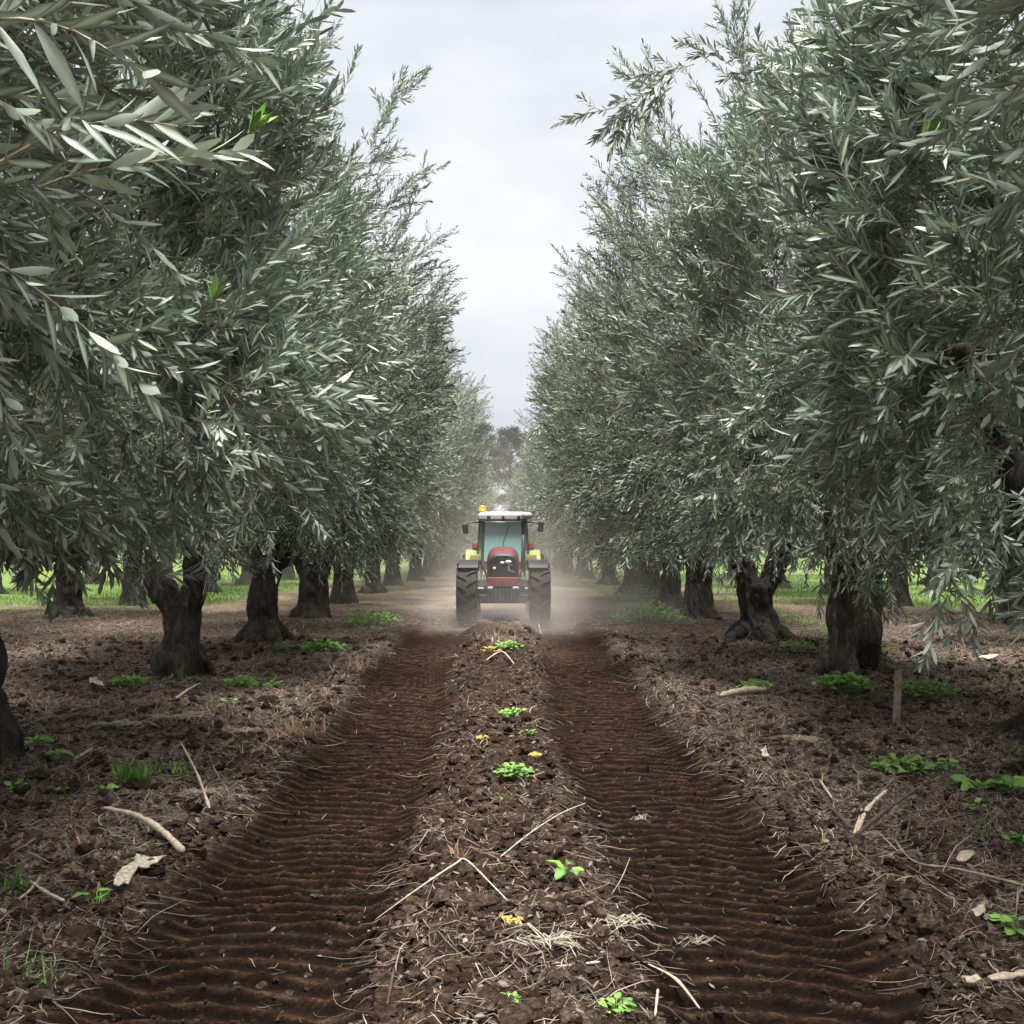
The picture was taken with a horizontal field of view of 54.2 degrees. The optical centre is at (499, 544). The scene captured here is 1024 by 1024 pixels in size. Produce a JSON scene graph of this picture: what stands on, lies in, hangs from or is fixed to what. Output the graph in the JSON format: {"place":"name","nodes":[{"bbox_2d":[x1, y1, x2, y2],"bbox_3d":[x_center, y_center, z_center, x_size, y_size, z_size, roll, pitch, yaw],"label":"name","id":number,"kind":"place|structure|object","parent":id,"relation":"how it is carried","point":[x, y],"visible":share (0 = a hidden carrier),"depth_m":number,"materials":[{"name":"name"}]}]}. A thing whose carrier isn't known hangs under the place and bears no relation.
{"place":"outdoors","nodes":[
{"label":"outdoors","id":0,"kind":"place"},
{"bbox_2d":[0,549,1023,1023],"bbox_3d":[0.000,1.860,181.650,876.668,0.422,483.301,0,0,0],"label":"ground","id":1,"kind":"structure","parent":0,"point":[398,725],"depth_m":7.08,"materials":[{"name":"soil"}]},
{"bbox_2d":[0,862,36,895],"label":"grass tuft","id":2,"kind":"object","parent":1,"relation":"on","point":[17,883],"visible":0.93,"depth_m":5.37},
{"bbox_2d":[1,935,74,985],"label":"grass tuft","id":3,"kind":"object","parent":1,"relation":"on","point":[45,977],"visible":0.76,"depth_m":4.14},
{"bbox_2d":[24,735,53,744],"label":"weed","id":4,"kind":"object","parent":1,"relation":"on","point":[44,738],"visible":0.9,"depth_m":8.82,"materials":[{"name":"green plant"}]},
{"bbox_2d":[29,880,64,901],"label":"twig","id":5,"kind":"object","parent":1,"relation":"on","point":[45,891],"visible":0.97,"depth_m":5.20,"materials":[{"name":"wood"}]},
{"bbox_2d":[44,748,72,761],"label":"weed","id":6,"kind":"object","parent":1,"relation":"on","point":[60,750],"visible":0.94,"depth_m":8.23,"materials":[{"name":"green plant"}]},
{"bbox_2d":[71,888,110,905],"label":"weed","id":7,"kind":"object","parent":1,"relation":"on","point":[103,895],"visible":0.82,"depth_m":4.91,"materials":[{"name":"green plant"}]},
{"bbox_2d":[0,342,190,618],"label":"olive tree","id":8,"kind":"object","parent":1,"relation":"on","point":[70,602],"visible":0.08,"depth_m":25.37,"materials":[{"name":"green plant"}]},
{"bbox_2d":[31,394,195,605],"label":"olive tree","id":9,"kind":"object","parent":1,"relation":"on","point":[130,597],"visible":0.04,"depth_m":31.68,"materials":[{"name":"brown plant"}]},
{"bbox_2d":[83,441,143,583],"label":"olive tree","id":10,"kind":"object","parent":1,"relation":"on","point":[90,579],"visible":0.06,"depth_m":48.74,"materials":[{"name":"brown plant"}]},
{"bbox_2d":[77,719,159,730],"bbox_3d":[-3.815,1.797,10.068,0.892,0.044,0.626,0,0,0],"label":"straw bundle","id":11,"kind":"object","parent":1,"relation":"on","point":[124,722],"visible":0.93,"depth_m":10.08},
{"bbox_2d":[107,674,149,687],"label":"weed","id":12,"kind":"object","parent":1,"relation":"on","point":[127,679],"visible":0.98,"depth_m":13.20,"materials":[{"name":"green plant"}]},
{"bbox_2d":[110,756,153,784],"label":"grass tuft","id":13,"kind":"object","parent":1,"relation":"on","point":[138,774],"visible":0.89,"depth_m":7.78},
{"bbox_2d":[114,853,166,886],"bbox_3d":[-1.954,1.720,5.348,0.166,0.063,0.532,0,0,0],"label":"bark","id":14,"kind":"object","parent":1,"relation":"on","point":[125,874],"visible":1,"depth_m":5.34,"materials":[{"name":"wood"}]},
{"bbox_2d":[0,0,281,561],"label":"olive tree","id":15,"kind":"object","parent":1,"relation":"on","point":[88,114],"visible":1,"depth_m":4.13,"materials":[{"name":"green plant"}]},
{"bbox_2d":[103,806,184,852],"bbox_3d":[-2.270,1.784,6.427,0.127,0.124,1.428,0,0,-38],"label":"branch","id":16,"kind":"object","parent":1,"relation":"on","point":[176,844],"visible":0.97,"depth_m":6.20,"materials":[{"name":"brown wood"}]},
{"bbox_2d":[153,761,186,773],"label":"grass tuft","id":17,"kind":"object","parent":1,"relation":"on","point":[172,769],"visible":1,"depth_m":8.15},
{"bbox_2d":[135,711,222,722],"bbox_3d":[-3.300,1.763,10.278,0.850,0.043,0.630,0,0,-22],"label":"straw bundle","id":18,"kind":"object","parent":1,"relation":"on","point":[193,714],"visible":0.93,"depth_m":10.30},
{"bbox_2d":[159,710,199,726],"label":"straw tuft","id":19,"kind":"object","parent":1,"relation":"on","point":[171,721],"visible":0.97,"depth_m":10.10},
{"bbox_2d":[105,393,269,592],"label":"olive tree","id":20,"kind":"object","parent":1,"relation":"on","point":[218,589],"visible":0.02,"depth_m":38.75,"materials":[{"name":"brown plant"}]},
{"bbox_2d":[0,0,388,762],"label":"olive tree","id":21,"kind":"object","parent":1,"relation":"on","point":[76,526],"visible":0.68,"depth_m":8.07,"materials":[{"name":"green plant"}]},
{"bbox_2d":[180,741,210,807],"bbox_3d":[-2.414,1.792,7.920,0.045,0.088,2.233,0,0,-23],"label":"stick","id":22,"kind":"object","parent":1,"relation":"on","point":[200,781],"visible":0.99,"depth_m":7.74,"materials":[{"name":"brown wood"}]},
{"bbox_2d":[177,786,229,796],"bbox_3d":[-2.192,1.812,7.405,0.355,0.037,0.278,0,0,0],"label":"straw bundle","id":23,"kind":"object","parent":1,"relation":"on","point":[201,791],"visible":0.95,"depth_m":7.38,"materials":[{"name":"brown plant"}]},
{"bbox_2d":[0,0,451,679],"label":"olive tree","id":24,"kind":"object","parent":1,"relation":"on","point":[178,654],"visible":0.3,"depth_m":13.79,"materials":[{"name":"green plant"}]},
{"bbox_2d":[223,675,265,687],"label":"weed","id":25,"kind":"object","parent":1,"relation":"on","point":[243,680],"visible":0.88,"depth_m":13.30,"materials":[{"name":"green plant"}]},
{"bbox_2d":[221,725,275,735],"bbox_3d":[-2.536,1.827,9.965,0.509,0.040,0.505,0,0,42],"label":"straw bundle","id":26,"kind":"object","parent":1,"relation":"on","point":[245,729],"visible":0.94,"depth_m":9.89,"materials":[{"name":"brown plant"}]},
{"bbox_2d":[229,406,294,585],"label":"olive tree","id":27,"kind":"object","parent":1,"relation":"on","point":[245,578],"visible":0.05,"depth_m":45.67,"materials":[{"name":"brown plant"}]},
{"bbox_2d":[246,534,295,579],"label":"olive tree","id":28,"kind":"object","parent":1,"relation":"on","point":[289,572],"visible":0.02,"depth_m":53.70,"materials":[{"name":"brown plant"}]},
{"bbox_2d":[75,135,470,644],"bbox_3d":[-4.398,-2.894,19.073,7.737,10.053,7.354,0,0,33],"label":"olive tree","id":29,"kind":"object","parent":1,"relation":"on","point":[264,623],"visible":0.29,"depth_m":18.60,"materials":[{"name":"green plant"}]},
{"bbox_2d":[262,711,327,740],"bbox_3d":[-2.014,1.726,9.658,0.476,0.234,0.747,0,0,39],"label":"straw tuft","id":30,"kind":"object","parent":1,"relation":"on","point":[290,732],"visible":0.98,"depth_m":9.65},
{"bbox_2d":[159,229,468,619],"bbox_3d":[-4.680,-3.044,24.405,7.917,10.250,7.902,0,0,0],"label":"olive tree","id":31,"kind":"object","parent":1,"relation":"on","point":[313,599],"visible":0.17,"depth_m":24.15,"materials":[{"name":"green plant"}]},
{"bbox_2d":[298,638,346,651],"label":"weed","id":32,"kind":"object","parent":1,"relation":"on","point":[324,644],"visible":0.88,"depth_m":17.15,"materials":[{"name":"green plant"}]},
{"bbox_2d":[246,259,462,603],"bbox_3d":[-4.990,-3.114,31.020,7.926,10.513,7.537,0,0,0],"label":"olive tree","id":33,"kind":"object","parent":1,"relation":"on","point":[419,500],"visible":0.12,"depth_m":30.84,"materials":[{"name":"green plant"}]},
{"bbox_2d":[328,652,381,671],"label":"straw tuft","id":34,"kind":"object","parent":1,"relation":"on","point":[359,667],"visible":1,"depth_m":14.15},
{"bbox_2d":[334,608,401,627],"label":"weed","id":35,"kind":"object","parent":1,"relation":"on","point":[356,621],"visible":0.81,"depth_m":22.82,"materials":[{"name":"green plant"}]},
{"bbox_2d":[294,362,492,593],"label":"olive tree","id":36,"kind":"object","parent":1,"relation":"on","point":[374,586],"visible":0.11,"depth_m":36.82,"materials":[{"name":"green plant"}]},
{"bbox_2d":[382,338,497,585],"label":"olive tree","id":37,"kind":"object","parent":1,"relation":"on","point":[393,579],"visible":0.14,"depth_m":43.56,"materials":[{"name":"green plant"}]},
{"bbox_2d":[375,858,507,919],"bbox_3d":[-0.289,1.728,5.015,0.659,0.250,0.228,0,0,0],"label":"twig","id":38,"kind":"object","parent":1,"relation":"on","point":[441,872],"visible":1,"depth_m":4.99,"materials":[{"name":"wood"}]},
{"bbox_2d":[401,370,493,581],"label":"olive tree","id":39,"kind":"object","parent":1,"relation":"on","point":[416,573],"visible":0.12,"depth_m":50.30,"materials":[{"name":"green plant"}]},
{"bbox_2d":[402,413,496,576],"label":"olive tree","id":40,"kind":"object","parent":1,"relation":"on","point":[430,571],"visible":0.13,"depth_m":56.51,"materials":[{"name":"green plant"}]},
{"bbox_2d":[440,839,472,859],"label":"straw tuft","id":41,"kind":"object","parent":1,"relation":"on","point":[456,854],"visible":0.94,"depth_m":5.42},
{"bbox_2d":[422,438,492,568],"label":"olive tree","id":42,"kind":"object","parent":1,"relation":"on","point":[458,543],"visible":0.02,"depth_m":62.86,"materials":[{"name":"green plant"}]},
{"bbox_2d":[435,422,497,570],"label":"olive tree","id":43,"kind":"object","parent":1,"relation":"on","point":[440,566],"visible":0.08,"depth_m":69.12,"materials":[{"name":"green plant"}]},
{"bbox_2d":[443,464,498,568],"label":"olive tree","id":44,"kind":"object","parent":1,"relation":"on","point":[448,563],"visible":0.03,"depth_m":75.36,"materials":[{"name":"green plant"}]},
{"bbox_2d":[451,472,498,565],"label":"olive tree","id":45,"kind":"object","parent":1,"relation":"on","point":[454,563],"visible":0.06,"depth_m":87.98,"materials":[{"name":"green plant"}]},
{"bbox_2d":[471,422,512,504],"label":"pine tree","id":46,"kind":"object","parent":1,"relation":"on","point":[494,453],"visible":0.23,"depth_m":117.00,"materials":[{"name":"green plant"}]},
{"bbox_2d":[456,505,550,622],"bbox_3d":[0.080,0.428,25.498,2.263,2.927,4.243,0,0,0],"label":"tractor","id":47,"kind":"object","parent":1,"relation":"on","point":[502,553],"visible":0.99,"depth_m":23.99,"materials":[{"name":"red metal"}]},
{"bbox_2d":[472,624,534,641],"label":"straw tuft","id":48,"kind":"object","parent":1,"relation":"on","point":[497,635],"visible":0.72,"depth_m":18.42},
{"bbox_2d":[488,425,527,507],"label":"pine tree","id":49,"kind":"object","parent":1,"relation":"on","point":[511,435],"visible":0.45,"depth_m":123.49,"materials":[{"name":"green plant"}]},
{"bbox_2d":[490,640,525,649],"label":"weed","id":50,"kind":"object","parent":1,"relation":"on","point":[505,646],"visible":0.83,"depth_m":16.80,"materials":[{"name":"green plant"}]},
{"bbox_2d":[0,574,1022,683],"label":"grass","id":51,"kind":"structure","parent":1,"relation":"on","point":[293,583],"depth_m":36.45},
{"bbox_2d":[0,626,1023,1023],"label":"soil clods","id":52,"kind":"object","parent":1,"relation":"on","point":[618,956],"visible":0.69,"depth_m":5.84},
{"bbox_2d":[498,707,525,717],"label":"weed","id":53,"kind":"object","parent":1,"relation":"on","point":[508,712],"visible":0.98,"depth_m":10.18,"materials":[{"name":"green plant"}]},
{"bbox_2d":[501,914,522,927],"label":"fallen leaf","id":54,"kind":"object","parent":1,"relation":"on","point":[513,920],"visible":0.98,"depth_m":4.60,"materials":[{"name":"yellow plant"}]},
{"bbox_2d":[0,602,1023,1023],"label":"straw litter","id":55,"kind":"object","parent":1,"relation":"on","point":[144,634],"visible":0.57,"depth_m":8.52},
{"bbox_2d":[0,621,1023,1023],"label":"dead leaves","id":56,"kind":"object","parent":1,"relation":"on","point":[504,981],"visible":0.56,"depth_m":6.86,"materials":[{"name":"brown plant"}]},
{"bbox_2d":[0,667,1023,1023],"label":"root fibre","id":57,"kind":"object","parent":1,"relation":"on","point":[514,833],"visible":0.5,"depth_m":6.77,"materials":[{"name":"plant"}]},
{"bbox_2d":[493,762,534,779],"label":"weed","id":58,"kind":"object","parent":1,"relation":"on","point":[506,770],"visible":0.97,"depth_m":7.66,"materials":[{"name":"green plant"}]},
{"bbox_2d":[501,440,554,565],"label":"olive tree","id":59,"kind":"object","parent":1,"relation":"on","point":[553,559],"visible":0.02,"depth_m":83.78,"materials":[{"name":"green plant"}]},
{"bbox_2d":[501,451,562,570],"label":"olive tree","id":60,"kind":"object","parent":1,"relation":"on","point":[558,564],"visible":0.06,"depth_m":70.13,"materials":[{"name":"green plant"}]},
{"bbox_2d":[497,412,582,573],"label":"olive tree","id":61,"kind":"object","parent":1,"relation":"on","point":[566,569],"visible":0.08,"depth_m":63.43,"materials":[{"name":"green plant"}]},
{"bbox_2d":[495,923,587,956],"bbox_3d":[0.197,1.713,4.386,0.431,0.038,0.297,0,0,26],"label":"straw bundle","id":62,"kind":"object","parent":1,"relation":"on","point":[562,938],"visible":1,"depth_m":4.34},
{"bbox_2d":[500,803,584,856],"bbox_3d":[0.359,1.745,6.323,0.119,0.174,1.620,0,0,22],"label":"stem","id":63,"kind":"object","parent":1,"relation":"on","point":[540,826],"visible":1,"depth_m":5.94,"materials":[{"name":"plant"}]},
{"bbox_2d":[512,413,594,575],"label":"olive tree","id":64,"kind":"object","parent":1,"relation":"on","point":[577,557],"visible":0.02,"depth_m":57.62,"materials":[{"name":"green plant"}]},
{"bbox_2d":[514,415,597,579],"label":"olive tree","id":65,"kind":"object","parent":1,"relation":"on","point":[584,572],"visible":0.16,"depth_m":51.29,"materials":[{"name":"green plant"}]},
{"bbox_2d":[546,859,584,882],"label":"seedling","id":66,"kind":"object","parent":1,"relation":"on","point":[561,870],"visible":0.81,"depth_m":5.13,"materials":[{"name":"green plant"}]},
{"bbox_2d":[513,357,664,585],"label":"olive tree","id":67,"kind":"object","parent":1,"relation":"on","point":[607,578],"visible":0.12,"depth_m":44.86,"materials":[{"name":"green plant"}]},
{"bbox_2d":[517,356,667,593],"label":"olive tree","id":68,"kind":"object","parent":1,"relation":"on","point":[631,578],"visible":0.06,"depth_m":37.73,"materials":[{"name":"green plant"}]},
{"bbox_2d":[598,992,636,1016],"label":"weed","id":69,"kind":"object","parent":1,"relation":"on","point":[625,1006],"visible":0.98,"depth_m":3.87,"materials":[{"name":"green plant"}]},
{"bbox_2d":[592,912,664,936],"bbox_3d":[0.554,1.770,4.738,0.376,0.038,0.300,0,0,-21],"label":"straw bundle","id":70,"kind":"object","parent":1,"relation":"on","point":[622,920],"visible":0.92,"depth_m":4.72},
{"bbox_2d":[598,584,659,602],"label":"weed","id":71,"kind":"object","parent":1,"relation":"on","point":[635,597],"visible":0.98,"depth_m":31.52,"materials":[{"name":"green plant"}]},
{"bbox_2d":[526,276,763,599],"bbox_3d":[5.001,-3.311,32.648,7.825,10.810,8.043,0,0,35],"label":"olive tree","id":72,"kind":"object","parent":1,"relation":"on","point":[652,583],"visible":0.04,"depth_m":32.29,"materials":[{"name":"green plant"}]},
{"bbox_2d":[611,600,692,624],"bbox_3d":[3.551,1.584,23.662,1.900,0.548,1.940,0,0,0],"label":"weed","id":73,"kind":"object","parent":1,"relation":"on","point":[659,615],"visible":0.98,"depth_m":23.62,"materials":[{"name":"green plant"}]},
{"bbox_2d":[523,246,784,608],"bbox_3d":[4.835,-3.122,28.314,8.290,10.550,7.880,0,0,41],"label":"olive tree","id":74,"kind":"object","parent":1,"relation":"on","point":[670,592],"visible":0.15,"depth_m":28.15,"materials":[{"name":"green plant"}]},
{"bbox_2d":[648,964,699,1008],"bbox_3d":[0.758,1.887,4.301,0.247,0.130,0.056,0,0,36],"label":"stick","id":75,"kind":"object","parent":1,"relation":"on","point":[678,981],"visible":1,"depth_m":4.30,"materials":[{"name":"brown wood"}]},
{"bbox_2d":[538,212,830,620],"bbox_3d":[4.958,-3.159,24.383,7.820,10.513,7.607,0,0,-21],"label":"olive tree","id":76,"kind":"object","parent":1,"relation":"on","point":[698,600],"visible":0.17,"depth_m":24.41,"materials":[{"name":"green plant"}]},
{"bbox_2d":[677,934,723,946],"bbox_3d":[0.989,1.926,4.870,0.217,0.035,0.157,0,0,-39],"label":"straw bundle","id":77,"kind":"object","parent":1,"relation":"on","point":[699,940],"visible":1,"depth_m":4.88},
{"bbox_2d":[549,100,936,644],"bbox_3d":[4.953,-3.141,18.826,7.596,10.421,7.390,0,0,-44],"label":"olive tree","id":78,"kind":"object","parent":1,"relation":"on","point":[759,617],"visible":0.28,"depth_m":18.61,"materials":[{"name":"green plant"}]},
{"bbox_2d":[719,686,766,696],"bbox_3d":[2.958,1.800,12.313,0.805,0.102,0.164,0,0,-32],"label":"log","id":79,"kind":"object","parent":1,"relation":"on","point":[746,690],"visible":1,"depth_m":12.34,"materials":[{"name":"brown wood"}]},
{"bbox_2d":[736,679,776,690],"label":"weed","id":80,"kind":"object","parent":1,"relation":"on","point":[753,683],"visible":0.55,"depth_m":12.67,"materials":[{"name":"green plant"}]},
{"bbox_2d":[550,0,1023,739],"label":"olive tree","id":81,"kind":"object","parent":1,"relation":"on","point":[874,262],"visible":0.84,"depth_m":8.11,"materials":[{"name":"green plant"}]},
{"bbox_2d":[769,734,826,743],"bbox_3d":[2.889,1.826,9.449,0.490,0.040,0.572,0,0,-35],"label":"stick","id":82,"kind":"object","parent":1,"relation":"on","point":[799,737],"visible":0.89,"depth_m":9.47,"materials":[{"name":"wood"}]},
{"bbox_2d":[783,638,814,650],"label":"weed","id":83,"kind":"object","parent":1,"relation":"on","point":[801,645],"visible":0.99,"depth_m":17.09,"materials":[{"name":"green plant"}]},
{"bbox_2d":[581,0,1023,676],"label":"olive tree","id":84,"kind":"object","parent":1,"relation":"on","point":[725,244],"visible":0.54,"depth_m":13.43,"materials":[{"name":"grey plant"}]},
{"bbox_2d":[743,407,900,594],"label":"olive tree","id":85,"kind":"object","parent":1,"relation":"on","point":[828,590],"visible":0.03,"depth_m":36.83,"materials":[{"name":"brown plant"}]},
{"bbox_2d":[827,805,852,834],"bbox_3d":[2.281,1.833,6.686,0.050,0.063,0.789,0,0,7],"label":"wood splinter","id":86,"kind":"object","parent":1,"relation":"on","point":[846,824],"visible":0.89,"depth_m":6.65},
{"bbox_2d":[811,671,876,691],"bbox_3d":[4.249,1.688,12.449,0.737,0.233,0.758,0,0,0],"label":"weed","id":87,"kind":"object","parent":1,"relation":"on","point":[852,678],"visible":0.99,"depth_m":12.36,"materials":[{"name":"green plant"}]},
{"bbox_2d":[857,790,887,830],"bbox_3d":[2.516,1.808,6.809,0.057,0.131,0.825,0,0,34],"label":"wood splinter","id":88,"kind":"object","parent":1,"relation":"on","point":[869,806],"visible":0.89,"depth_m":6.79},
{"bbox_2d":[785,370,980,606],"bbox_3d":[11.802,-2.570,30.590,7.720,9.522,7.098,0,0,-40],"label":"olive tree","id":89,"kind":"object","parent":1,"relation":"on","point":[904,597],"visible":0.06,"depth_m":30.17,"materials":[{"name":"brown plant"}]},
{"bbox_2d":[855,787,918,833],"bbox_3d":[2.601,1.783,6.699,0.035,0.141,1.018,0,0,44],"label":"wood splinter","id":90,"kind":"object","parent":1,"relation":"on","point":[874,819],"visible":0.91,"depth_m":6.61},
{"bbox_2d":[892,670,901,724],"bbox_3d":[4.126,1.656,10.398,0.094,0.702,0.050,0,0,0],"label":"wooden stake","id":91,"kind":"object","parent":1,"relation":"on","point":[897,697],"visible":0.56,"depth_m":10.38,"materials":[{"name":"brown wood"}]},
{"bbox_2d":[870,753,937,777],"bbox_3d":[3.322,1.800,8.178,0.531,0.158,0.529,0,0,0],"label":"weed","id":92,"kind":"object","parent":1,"relation":"on","point":[926,764],"visible":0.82,"depth_m":8.14,"materials":[{"name":"green plant"}]},
{"bbox_2d":[889,677,960,699],"bbox_3d":[5.168,1.736,12.163,0.817,0.240,0.728,0,0,25],"label":"weed","id":93,"kind":"object","parent":1,"relation":"on","point":[911,690],"visible":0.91,"depth_m":12.12,"materials":[{"name":"green plant"}]},
{"bbox_2d":[849,0,1023,243],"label":"olive tree","id":94,"kind":"object","parent":1,"relation":"on","point":[994,101],"visible":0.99,"depth_m":5.23,"materials":[{"name":"green plant"}]},
{"bbox_2d":[933,758,960,770],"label":"weed","id":95,"kind":"object","parent":1,"relation":"on","point":[941,761],"visible":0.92,"depth_m":8.18,"materials":[{"name":"green plant"}]},
{"bbox_2d":[892,836,1023,886],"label":"root","id":96,"kind":"object","parent":1,"relation":"on","point":[997,878],"visible":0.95,"depth_m":5.56,"materials":[{"name":"brown wood"}]},
{"bbox_2d":[894,377,1023,624],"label":"olive tree","id":97,"kind":"object","parent":1,"relation":"on","point":[1003,607],"visible":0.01,"depth_m":23.77,"materials":[{"name":"brown plant"}]},
{"bbox_2d":[956,850,974,861],"bbox_3d":[2.727,1.815,5.854,0.219,0.035,0.081,0,0,-44],"label":"stone","id":98,"kind":"object","parent":1,"relation":"on","point":[964,855],"visible":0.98,"depth_m":5.83,"materials":[{"name":"beige stone"}]},
{"bbox_2d":[961,974,981,982],"bbox_3d":[1.962,1.803,4.168,0.065,0.026,0.068,0,0,0],"label":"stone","id":99,"kind":"object","parent":1,"relation":"on","point":[974,978],"visible":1,"depth_m":4.15,"materials":[{"name":"beige stone"}]},
{"bbox_2d":[971,904,985,916],"bbox_3d":[2.398,1.815,4.984,0.199,0.020,0.057,0,0,-43],"label":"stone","id":100,"kind":"object","parent":1,"relation":"on","point":[978,910],"visible":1,"depth_m":4.95,"materials":[{"name":"beige stone"}]},
{"bbox_2d":[951,774,1023,797],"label":"weed","id":101,"kind":"object","parent":1,"relation":"on","point":[962,780],"visible":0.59,"depth_m":7.35,"materials":[{"name":"green plant"}]},
{"bbox_2d":[985,774,1023,793],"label":"weed","id":102,"kind":"object","parent":1,"relation":"on","point":[1018,782],"visible":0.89,"depth_m":7.31,"materials":[{"name":"green plant"}]},
{"bbox_2d":[987,969,1023,980],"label":"stick","id":103,"kind":"object","parent":1,"relation":"on","point":[1003,976],"visible":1,"depth_m":4.17,"materials":[{"name":"brown wood"}]},
{"bbox_2d":[988,912,1023,935],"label":"weed","id":104,"kind":"object","parent":1,"relation":"on","point":[994,917],"visible":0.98,"depth_m":4.82,"materials":[{"name":"green plant"}]},
{"bbox_2d":[1001,831,1023,848],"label":"weed","id":105,"kind":"object","parent":1,"relation":"on","point":[1013,839],"visible":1,"depth_m":6.13,"materials":[{"name":"green plant"}]},
{"bbox_2d":[22,0,1023,548],"label":"sky","id":106,"kind":"structure","parent":0,"point":[503,72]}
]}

